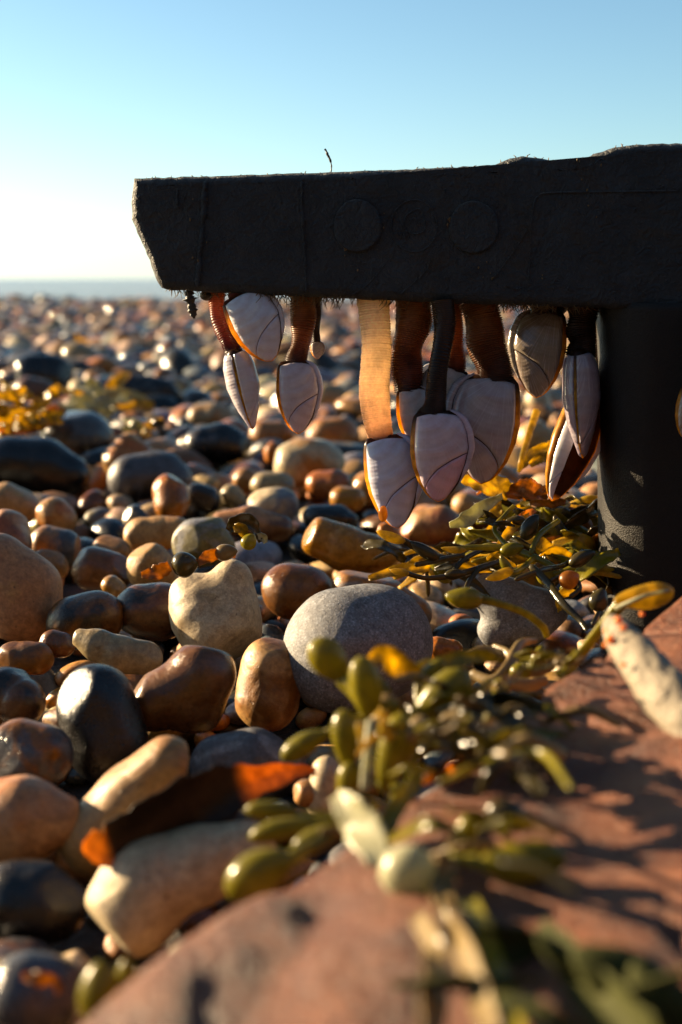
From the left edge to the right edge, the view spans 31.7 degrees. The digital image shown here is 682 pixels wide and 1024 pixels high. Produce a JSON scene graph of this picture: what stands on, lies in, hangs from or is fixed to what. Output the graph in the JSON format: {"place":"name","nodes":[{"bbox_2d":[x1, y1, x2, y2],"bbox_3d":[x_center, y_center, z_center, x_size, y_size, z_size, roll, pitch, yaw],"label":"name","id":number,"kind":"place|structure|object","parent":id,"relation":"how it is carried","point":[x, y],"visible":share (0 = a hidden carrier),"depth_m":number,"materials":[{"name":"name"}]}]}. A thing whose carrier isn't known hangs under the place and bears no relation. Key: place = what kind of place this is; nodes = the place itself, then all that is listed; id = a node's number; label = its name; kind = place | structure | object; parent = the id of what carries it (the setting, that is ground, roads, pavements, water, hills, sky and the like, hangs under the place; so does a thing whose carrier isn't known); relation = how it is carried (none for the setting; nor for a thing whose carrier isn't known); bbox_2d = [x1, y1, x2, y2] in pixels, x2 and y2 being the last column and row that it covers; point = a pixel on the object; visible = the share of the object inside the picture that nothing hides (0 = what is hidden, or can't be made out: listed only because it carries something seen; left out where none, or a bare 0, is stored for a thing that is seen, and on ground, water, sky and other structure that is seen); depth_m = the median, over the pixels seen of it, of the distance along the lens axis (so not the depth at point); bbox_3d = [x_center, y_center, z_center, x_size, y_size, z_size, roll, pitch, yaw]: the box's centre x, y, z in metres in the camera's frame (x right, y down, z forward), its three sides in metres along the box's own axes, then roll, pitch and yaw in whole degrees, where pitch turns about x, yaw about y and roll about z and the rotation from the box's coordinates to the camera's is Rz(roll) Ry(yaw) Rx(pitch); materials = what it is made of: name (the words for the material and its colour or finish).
{"place":"outdoors","nodes":[
{"label":"outdoors","id":0,"kind":"place"},
{"bbox_2d":[0,279,391,300],"bbox_3d":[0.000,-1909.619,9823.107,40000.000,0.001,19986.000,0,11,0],"label":"sea","id":1,"kind":"structure","parent":0,"point":[86,289],"depth_m":215.17,"materials":[{"name":"liquid"}]},
{"bbox_2d":[0,497,584,972],"bbox_3d":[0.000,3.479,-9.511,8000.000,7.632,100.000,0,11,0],"label":"ground","id":2,"kind":"structure","parent":0,"point":[86,941],"depth_m":0.43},
{"bbox_2d":[0,509,32,548],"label":"pebble","id":3,"kind":"object","parent":2,"relation":"on","point":[13,523],"visible":0.6,"depth_m":0.65,"materials":[{"name":"stone"}]},
{"bbox_2d":[0,482,39,522],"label":"pebble","id":4,"kind":"object","parent":2,"relation":"on","point":[22,501],"visible":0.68,"depth_m":0.78,"materials":[{"name":"stone"}]},
{"bbox_2d":[0,666,45,725],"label":"pebble","id":5,"kind":"object","parent":2,"relation":"on","point":[22,694],"visible":0.87,"depth_m":0.44,"materials":[{"name":"stone"}]},
{"bbox_2d":[0,641,53,674],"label":"pebble","id":6,"kind":"object","parent":2,"relation":"on","point":[32,658],"visible":0.8,"depth_m":0.49,"materials":[{"name":"stone"}]},
{"bbox_2d":[0,937,53,960],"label":"pebble","id":7,"kind":"object","parent":2,"relation":"on","point":[9,946],"visible":0.2,"depth_m":0.30,"materials":[{"name":"stone"}]},
{"bbox_2d":[0,533,62,641],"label":"pebble","id":8,"kind":"object","parent":2,"relation":"on","point":[31,588],"visible":0.81,"depth_m":0.55,"materials":[{"name":"stone"}]},
{"bbox_2d":[0,718,73,784],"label":"pebble","id":9,"kind":"object","parent":2,"relation":"on","point":[44,751],"visible":0.81,"depth_m":0.39,"materials":[{"name":"stone"}]},
{"bbox_2d":[0,774,79,862],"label":"pebble","id":10,"kind":"object","parent":2,"relation":"on","point":[38,817],"visible":0.95,"depth_m":0.33,"materials":[{"name":"stone"}]},
{"bbox_2d":[0,949,82,1023],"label":"pebble","id":11,"kind":"object","parent":2,"relation":"on","point":[22,1001],"visible":0.94,"depth_m":0.26,"materials":[{"name":"stone"}]},
{"bbox_2d":[22,971,63,993],"bbox_3d":[-0.060,0.094,0.240,0.008,0.005,0.002,0,11,0],"label":"seaweed ribbon","id":12,"kind":"object","parent":11,"relation":"on","point":[39,979],"visible":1,"depth_m":0.24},
{"bbox_2d":[0,858,87,944],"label":"pebble","id":13,"kind":"object","parent":2,"relation":"on","point":[42,899],"visible":0.99,"depth_m":0.31,"materials":[{"name":"stone"}]},
{"bbox_2d":[15,354,73,388],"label":"pebble","id":14,"kind":"object","parent":2,"relation":"on","point":[53,369],"visible":0.58,"depth_m":1.74,"materials":[{"name":"stone"}]},
{"bbox_2d":[0,436,90,495],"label":"pebble","id":15,"kind":"object","parent":2,"relation":"on","point":[38,464],"visible":0.88,"depth_m":0.94,"materials":[{"name":"stone"}]},
{"bbox_2d":[31,525,80,569],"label":"pebble","id":16,"kind":"object","parent":2,"relation":"on","point":[66,543],"visible":0.71,"depth_m":0.67,"materials":[{"name":"stone"}]},
{"bbox_2d":[35,497,76,530],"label":"pebble","id":17,"kind":"object","parent":2,"relation":"on","point":[58,512],"visible":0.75,"depth_m":0.75,"materials":[{"name":"stone"}]},
{"bbox_2d":[39,629,74,657],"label":"pebble","id":18,"kind":"object","parent":2,"relation":"on","point":[59,644],"visible":0.94,"depth_m":0.51,"materials":[{"name":"stone"}]},
{"bbox_2d":[40,410,114,456],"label":"pebble","id":19,"kind":"object","parent":2,"relation":"on","point":[79,433],"visible":0.52,"depth_m":1.07,"materials":[{"name":"stone"}]},
{"bbox_2d":[46,590,122,649],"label":"pebble","id":20,"kind":"object","parent":2,"relation":"on","point":[92,609],"visible":0.64,"depth_m":0.53,"materials":[{"name":"stone"}]},
{"bbox_2d":[71,546,129,590],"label":"pebble","id":21,"kind":"object","parent":2,"relation":"on","point":[93,567],"visible":0.78,"depth_m":0.63,"materials":[{"name":"stone"}]},
{"bbox_2d":[56,664,148,782],"bbox_3d":[-0.083,0.074,0.417,0.032,0.042,0.030,0,11,0],"label":"pebble","id":22,"kind":"object","parent":2,"relation":"on","point":[101,722],"visible":0.8,"depth_m":0.41,"materials":[{"name":"stone"}]},
{"bbox_2d":[90,517,125,539],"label":"pebble","id":23,"kind":"object","parent":2,"relation":"on","point":[113,526],"visible":0.32,"depth_m":0.79,"materials":[{"name":"stone"}]},
{"bbox_2d":[72,628,162,674],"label":"pebble","id":24,"kind":"object","parent":2,"relation":"on","point":[124,654],"visible":0.84,"depth_m":0.48,"materials":[{"name":"stone"}]},
{"bbox_2d":[59,735,188,875],"bbox_3d":[-0.063,0.084,0.346,0.038,0.039,0.022,-4,12,-18],"label":"pebble","id":25,"kind":"object","parent":2,"relation":"on","point":[158,764],"visible":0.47,"depth_m":0.34,"materials":[{"name":"stone"}]},
{"bbox_2d":[102,433,152,473],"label":"pebble","id":26,"kind":"object","parent":2,"relation":"on","point":[124,444],"visible":0.5,"depth_m":0.98,"materials":[{"name":"stone"}]},
{"bbox_2d":[117,582,175,640],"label":"pebble","id":27,"kind":"object","parent":2,"relation":"on","point":[145,607],"visible":0.78,"depth_m":0.54,"materials":[{"name":"stone"}]},
{"bbox_2d":[107,450,193,502],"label":"pebble","id":28,"kind":"object","parent":2,"relation":"on","point":[133,477],"visible":0.7,"depth_m":0.89,"materials":[{"name":"stone"}]},
{"bbox_2d":[126,543,174,584],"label":"pebble","id":29,"kind":"object","parent":2,"relation":"on","point":[143,558],"visible":0.57,"depth_m":0.62,"materials":[{"name":"stone"}]},
{"bbox_2d":[123,374,179,400],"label":"pebble","id":30,"kind":"object","parent":2,"relation":"on","point":[143,384],"visible":0.49,"depth_m":1.53,"materials":[{"name":"stone"}]},
{"bbox_2d":[123,516,185,550],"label":"pebble","id":31,"kind":"object","parent":2,"relation":"on","point":[142,531],"visible":0.76,"depth_m":0.70,"materials":[{"name":"stone"}]},
{"bbox_2d":[152,474,190,516],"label":"pebble","id":32,"kind":"object","parent":2,"relation":"on","point":[171,495],"visible":0.9,"depth_m":0.79,"materials":[{"name":"stone"}]},
{"bbox_2d":[160,347,195,371],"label":"pebble","id":33,"kind":"object","parent":2,"relation":"on","point":[174,359],"visible":0.48,"depth_m":1.98,"materials":[{"name":"stone"}]},
{"bbox_2d":[85,819,276,958],"bbox_3d":[-0.041,0.096,0.309,0.048,0.034,0.025,-4,12,-19],"label":"pebble","id":34,"kind":"object","parent":2,"relation":"on","point":[147,896],"visible":0.97,"depth_m":0.30,"materials":[{"name":"stone"}]},
{"bbox_2d":[82,763,315,867],"bbox_3d":[-0.035,0.076,0.313,0.066,0.020,0.008,-7,13,-31],"label":"seaweed ribbon","id":35,"kind":"object","parent":34,"relation":"on","point":[219,793],"visible":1,"depth_m":0.31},
{"bbox_2d":[134,645,235,733],"bbox_3d":[-0.059,0.064,0.437,0.041,0.033,0.025,-3,11,-16],"label":"pebble","id":36,"kind":"object","parent":2,"relation":"on","point":[187,689],"visible":0.96,"depth_m":0.43,"materials":[{"name":"stone"}]},
{"bbox_2d":[177,905,221,938],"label":"pebble","id":37,"kind":"object","parent":2,"relation":"on","point":[190,925],"visible":0.27,"depth_m":0.33,"materials":[{"name":"stone"}]},
{"bbox_2d":[172,517,235,567],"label":"pebble","id":38,"kind":"object","parent":2,"relation":"on","point":[195,537],"visible":0.62,"depth_m":0.66,"materials":[{"name":"stone"}]},
{"bbox_2d":[188,483,220,513],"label":"pebble","id":39,"kind":"object","parent":2,"relation":"on","point":[205,498],"visible":0.91,"depth_m":0.85,"materials":[{"name":"stone"}]},
{"bbox_2d":[187,402,235,424],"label":"pebble","id":40,"kind":"object","parent":2,"relation":"on","point":[209,413],"visible":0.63,"depth_m":1.31,"materials":[{"name":"stone"}]},
{"bbox_2d":[169,559,261,659],"bbox_3d":[-0.055,0.045,0.526,0.041,0.047,0.038,0,11,0],"label":"pebble","id":41,"kind":"object","parent":2,"relation":"on","point":[217,607],"visible":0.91,"depth_m":0.52,"materials":[{"name":"stone"}]},
{"bbox_2d":[141,544,237,579],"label":"bladder wrack","id":42,"kind":"object","parent":41,"relation":"on","point":[185,564],"visible":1,"depth_m":0.51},
{"bbox_2d":[183,422,251,464],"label":"pebble","id":43,"kind":"object","parent":2,"relation":"on","point":[221,443],"visible":0.87,"depth_m":1.08,"materials":[{"name":"stone"}]},
{"bbox_2d":[189,727,307,801],"bbox_3d":[-0.032,0.087,0.412,0.041,0.026,0.020,0,11,0],"label":"pebble","id":44,"kind":"object","parent":2,"relation":"on","point":[255,746],"visible":0.57,"depth_m":0.41,"materials":[{"name":"stone"}]},
{"bbox_2d":[213,505,293,541],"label":"pebble","id":45,"kind":"object","parent":2,"relation":"on","point":[275,527],"visible":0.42,"depth_m":0.76,"materials":[{"name":"stone"}]},
{"bbox_2d":[231,540,281,564],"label":"pebble","id":46,"kind":"object","parent":2,"relation":"on","point":[268,551],"visible":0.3,"depth_m":0.72,"materials":[{"name":"stone"}]},
{"bbox_2d":[235,637,299,731],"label":"pebble","id":47,"kind":"object","parent":2,"relation":"on","point":[267,695],"visible":1,"depth_m":0.45,"materials":[{"name":"stone"}]},
{"bbox_2d":[249,420,294,443],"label":"pebble","id":48,"kind":"object","parent":2,"relation":"on","point":[275,429],"visible":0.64,"depth_m":1.16,"materials":[{"name":"stone"}]},
{"bbox_2d":[250,471,294,493],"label":"pebble","id":49,"kind":"object","parent":2,"relation":"on","point":[262,480],"visible":0.56,"depth_m":0.87,"materials":[{"name":"stone"}]},
{"bbox_2d":[247,487,298,519],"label":"pebble","id":50,"kind":"object","parent":2,"relation":"on","point":[282,500],"visible":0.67,"depth_m":0.78,"materials":[{"name":"stone"}]},
{"bbox_2d":[261,563,331,619],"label":"pebble","id":51,"kind":"object","parent":2,"relation":"on","point":[288,590],"visible":0.76,"depth_m":0.58,"materials":[{"name":"stone"}]},
{"bbox_2d":[0,294,598,1023],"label":"shingle","id":52,"kind":"object","parent":2,"relation":"on","point":[50,324],"visible":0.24,"depth_m":1.98,"materials":[{"name":"stone"}]},
{"bbox_2d":[0,379,66,437],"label":"wrack heap","id":53,"kind":"object","parent":52,"relation":"on","point":[38,415],"visible":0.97,"depth_m":1.03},
{"bbox_2d":[57,372,153,418],"bbox_3d":[-0.263,-0.127,1.325,0.104,0.049,0.085,0,11,0],"label":"wrack heap","id":54,"kind":"object","parent":52,"relation":"on","point":[99,397],"visible":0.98,"depth_m":1.32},
{"bbox_2d":[226,513,267,549],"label":"bladder wrack","id":55,"kind":"object","parent":52,"relation":"on","point":[241,524],"visible":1,"depth_m":0.50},
{"bbox_2d":[361,526,500,596],"bbox_3d":[0.053,0.023,0.576,0.071,0.035,0.100,4,12,22],"label":"bladder wrack","id":56,"kind":"object","parent":52,"relation":"on","point":[463,537],"visible":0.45,"depth_m":0.56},
{"bbox_2d":[274,437,345,487],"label":"pebble","id":57,"kind":"object","parent":2,"relation":"on","point":[298,460],"visible":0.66,"depth_m":0.94,"materials":[{"name":"stone"}]},
{"bbox_2d":[307,756,339,810],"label":"pebble","id":58,"kind":"object","parent":2,"relation":"on","point":[323,781],"visible":0.6,"depth_m":0.37,"materials":[{"name":"stone"}]},
{"bbox_2d":[305,469,351,500],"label":"pebble","id":59,"kind":"object","parent":2,"relation":"on","point":[320,485],"visible":0.79,"depth_m":0.89,"materials":[{"name":"stone"}]},
{"bbox_2d":[302,504,357,527],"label":"pebble","id":60,"kind":"object","parent":2,"relation":"on","point":[337,513],"visible":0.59,"depth_m":0.78,"materials":[{"name":"stone"}]},
{"bbox_2d":[306,417,359,442],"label":"pebble","id":61,"kind":"object","parent":2,"relation":"on","point":[344,429],"visible":0.63,"depth_m":1.14,"materials":[{"name":"stone"}]},
{"bbox_2d":[330,486,365,510],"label":"pebble","id":62,"kind":"object","parent":2,"relation":"on","point":[351,498],"visible":0.81,"depth_m":0.84,"materials":[{"name":"stone"}]},
{"bbox_2d":[302,517,403,572],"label":"pebble","id":63,"kind":"object","parent":2,"relation":"on","point":[335,545],"visible":0.83,"depth_m":0.65,"materials":[{"name":"stone"}]},
{"bbox_2d":[283,583,432,713],"bbox_3d":[0.007,0.052,0.465,0.060,0.047,0.046,-3,11,-15],"label":"pebble","id":64,"kind":"object","parent":2,"relation":"on","point":[355,621],"visible":0.77,"depth_m":0.45,"materials":[{"name":"stone"}]},
{"bbox_2d":[377,530,469,566],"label":"bladder wrack","id":65,"kind":"object","parent":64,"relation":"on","point":[430,555],"visible":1,"depth_m":0.48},
{"bbox_2d":[390,542,517,586],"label":"bladder wrack","id":66,"kind":"object","parent":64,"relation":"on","point":[454,573],"visible":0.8,"depth_m":0.48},
{"bbox_2d":[449,493,536,559],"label":"bladder wrack","id":67,"kind":"object","parent":66,"relation":"on","point":[491,509],"visible":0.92,"depth_m":0.52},
{"bbox_2d":[332,570,431,622],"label":"pebble","id":68,"kind":"object","parent":2,"relation":"on","point":[342,578],"visible":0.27,"depth_m":0.58,"materials":[{"name":"stone"}]},
{"bbox_2d":[84,597,681,1023],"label":"sandstone slab","id":69,"kind":"structure","parent":2,"relation":"on","point":[336,941],"depth_m":0.22,"materials":[{"name":"stone"}]},
{"bbox_2d":[77,943,178,1019],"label":"bladder wrack","id":70,"kind":"object","parent":69,"relation":"on","point":[102,983],"visible":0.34,"depth_m":0.22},
{"bbox_2d":[224,801,380,902],"bbox_3d":[-0.007,0.070,0.257,0.033,0.011,0.038,0,11,0],"label":"bladder wrack","id":71,"kind":"object","parent":69,"relation":"on","point":[250,875],"visible":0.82,"depth_m":0.25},
{"bbox_2d":[281,637,509,867],"bbox_3d":[0.015,0.054,0.278,0.060,0.034,0.094,0,11,0],"label":"bladder wrack","id":72,"kind":"object","parent":69,"relation":"on","point":[363,685],"visible":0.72,"depth_m":0.29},
{"bbox_2d":[356,693,437,777],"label":"bladder wrack","id":73,"kind":"object","parent":72,"relation":"on","point":[388,707],"visible":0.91,"depth_m":0.27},
{"bbox_2d":[379,816,566,1023],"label":"bladder wrack","id":74,"kind":"object","parent":69,"relation":"on","point":[409,868],"visible":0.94,"depth_m":0.21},
{"bbox_2d":[386,797,579,893],"bbox_3d":[0.034,0.060,0.211,0.031,0.021,0.056,-5,12,-22],"label":"bladder wrack","id":75,"kind":"object","parent":69,"relation":"on","point":[502,817],"visible":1,"depth_m":0.22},
{"bbox_2d":[392,670,575,758],"bbox_3d":[0.035,0.048,0.275,0.045,0.023,0.088,0,11,0],"label":"bladder wrack","id":76,"kind":"object","parent":69,"relation":"on","point":[476,706],"visible":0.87,"depth_m":0.28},
{"bbox_2d":[445,587,549,637],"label":"bladder wrack","id":77,"kind":"object","parent":69,"relation":"on","point":[466,598],"visible":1,"depth_m":0.39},
{"bbox_2d":[444,637,554,691],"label":"bladder wrack","id":78,"kind":"object","parent":69,"relation":"on","point":[524,682],"visible":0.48,"depth_m":0.37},
{"bbox_2d":[414,690,620,799],"bbox_3d":[0.035,0.050,0.262,0.044,0.028,0.082,4,12,19],"label":"bladder wrack","id":79,"kind":"object","parent":69,"relation":"on","point":[544,753],"visible":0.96,"depth_m":0.25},
{"bbox_2d":[392,901,681,1023],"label":"bladder wrack","id":80,"kind":"object","parent":69,"relation":"on","point":[518,945],"visible":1,"depth_m":0.18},
{"bbox_2d":[514,648,585,680],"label":"bladder wrack","id":81,"kind":"object","parent":69,"relation":"on","point":[567,663],"visible":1,"depth_m":0.31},
{"bbox_2d":[535,918,681,1023],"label":"bladder wrack","id":82,"kind":"object","parent":69,"relation":"on","point":[595,979],"visible":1,"depth_m":0.18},
{"bbox_2d":[557,582,673,677],"bbox_3d":[0.081,0.037,0.359,0.034,0.034,0.011,4,12,20],"label":"bladder wrack","id":83,"kind":"object","parent":69,"relation":"on","point":[649,595],"visible":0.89,"depth_m":0.35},
{"bbox_2d":[602,612,681,736],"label":"sponge finger","id":84,"kind":"object","parent":69,"relation":"on","point":[650,672],"visible":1,"depth_m":0.30},
{"bbox_2d":[131,143,681,656],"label":"plastic frame","id":85,"kind":"object","parent":2,"relation":"on","point":[601,231],"visible":0.97,"depth_m":0.49,"materials":[{"name":"plastic"}]},
{"bbox_2d":[208,293,259,428],"bbox_3d":[-0.044,-0.065,0.509,0.014,0.057,0.026,-11,15,-43],"label":"goose barnacle","id":86,"kind":"object","parent":85,"relation":"hanging from","point":[242,382],"visible":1,"depth_m":0.50},
{"bbox_2d":[223,293,284,360],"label":"goose barnacle","id":87,"kind":"object","parent":85,"relation":"attached to","point":[256,326],"visible":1,"depth_m":0.50},
{"bbox_2d":[276,296,323,433],"bbox_3d":[-0.019,-0.063,0.508,0.020,0.059,0.018,-4,12,-21],"label":"goose barnacle","id":88,"kind":"object","parent":85,"relation":"hanging from","point":[299,387],"visible":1,"depth_m":0.50},
{"bbox_2d":[356,299,422,528],"bbox_3d":[0.016,-0.042,0.499,0.026,0.096,0.035,-9,14,-38],"label":"goose barnacle","id":89,"kind":"object","parent":85,"relation":"hanging from","point":[394,488],"visible":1,"depth_m":0.50},
{"bbox_2d":[390,301,432,435],"bbox_3d":[0.030,-0.059,0.509,0.019,0.063,0.021,-3,11,-17],"label":"goose barnacle","id":90,"kind":"object","parent":85,"relation":"hanging from","point":[414,321],"visible":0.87,"depth_m":0.50},
{"bbox_2d":[410,299,474,501],"bbox_3d":[0.040,-0.045,0.490,0.024,0.082,0.023,-7,13,-31],"label":"goose barnacle","id":91,"kind":"object","parent":85,"relation":"hanging from","point":[442,445],"visible":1,"depth_m":0.49},
{"bbox_2d":[420,303,467,395],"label":"goose barnacle","id":92,"kind":"object","parent":85,"relation":"hanging from","point":[456,366],"visible":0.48,"depth_m":0.51},
{"bbox_2d":[445,304,520,483],"bbox_3d":[0.061,-0.052,0.507,0.030,0.078,0.026,8,14,37],"label":"goose barnacle","id":93,"kind":"object","parent":85,"relation":"hanging from","point":[485,400],"visible":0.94,"depth_m":0.50},
{"bbox_2d":[507,305,566,397],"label":"goose barnacle","id":94,"kind":"object","parent":85,"relation":"hanging from","point":[536,344],"visible":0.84,"depth_m":0.51},
{"bbox_2d":[545,329,599,500],"bbox_3d":[0.103,-0.044,0.518,0.034,0.078,0.014,-7,13,-31],"label":"goose barnacle","id":95,"kind":"object","parent":85,"relation":"hanging from","point":[567,468],"visible":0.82,"depth_m":0.52},
{"bbox_2d":[562,307,600,457],"bbox_3d":[0.102,-0.057,0.508,0.017,0.066,0.024,0,11,0],"label":"goose barnacle","id":96,"kind":"object","parent":85,"relation":"hanging from","point":[581,395],"visible":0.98,"depth_m":0.50},
{"bbox_2d":[400,505,460,544],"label":"pebble","id":97,"kind":"object","parent":2,"relation":"on","point":[429,526],"visible":0.81,"depth_m":0.74,"materials":[{"name":"stone"}]},
{"bbox_2d":[432,618,483,664],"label":"pebble","id":98,"kind":"object","parent":2,"relation":"on","point":[463,632],"visible":0.28,"depth_m":0.57,"materials":[{"name":"stone"}]},
{"bbox_2d":[470,573,567,647],"bbox_3d":[0.081,0.045,0.545,0.044,0.034,0.027,3,11,16],"label":"pebble","id":99,"kind":"object","parent":2,"relation":"on","point":[503,627],"visible":0.77,"depth_m":0.54,"materials":[{"name":"stone"}]},
{"bbox_2d":[533,630,582,663],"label":"pebble","id":100,"kind":"object","parent":2,"relation":"on","point":[566,641],"visible":0.31,"depth_m":0.56,"materials":[{"name":"stone"}]},
{"bbox_2d":[0,0,681,278],"label":"sky","id":101,"kind":"structure","parent":0,"point":[97,97],"materials":[{"name":"blue"}]},
{"bbox_2d":[579,647,606,669],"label":"pebble","id":102,"kind":"object","parent":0,"point":[594,654],"visible":0.09,"depth_m":0.53,"materials":[{"name":"stone"}]},
{"bbox_2d":[467,529,621,612],"bbox_3d":[0.095,0.026,0.522,0.077,0.032,0.108,0,11,0],"label":"bladder wrack","id":103,"kind":"object","parent":102,"relation":"on","point":[597,571],"visible":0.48,"depth_m":0.52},
{"bbox_2d":[441,504,559,580],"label":"bladder wrack","id":104,"kind":"object","parent":103,"relation":"on","point":[529,528],"visible":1,"depth_m":0.48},
{"bbox_2d":[514,549,607,630],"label":"bladder wrack","id":105,"kind":"object","parent":104,"relation":"attached to","point":[597,599],"visible":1,"depth_m":0.45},
{"bbox_2d":[474,494,597,568],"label":"bladder wrack","id":106,"kind":"object","parent":103,"relation":"on","point":[578,516],"visible":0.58,"depth_m":0.56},
{"bbox_2d":[461,474,568,507],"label":"bladder wrack","id":107,"kind":"object","parent":106,"relation":"on","point":[530,492],"visible":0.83,"depth_m":0.55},
{"bbox_2d":[517,408,549,472],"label":"bladder wrack","id":108,"kind":"object","parent":107,"relation":"on","point":[534,456],"visible":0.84,"depth_m":0.60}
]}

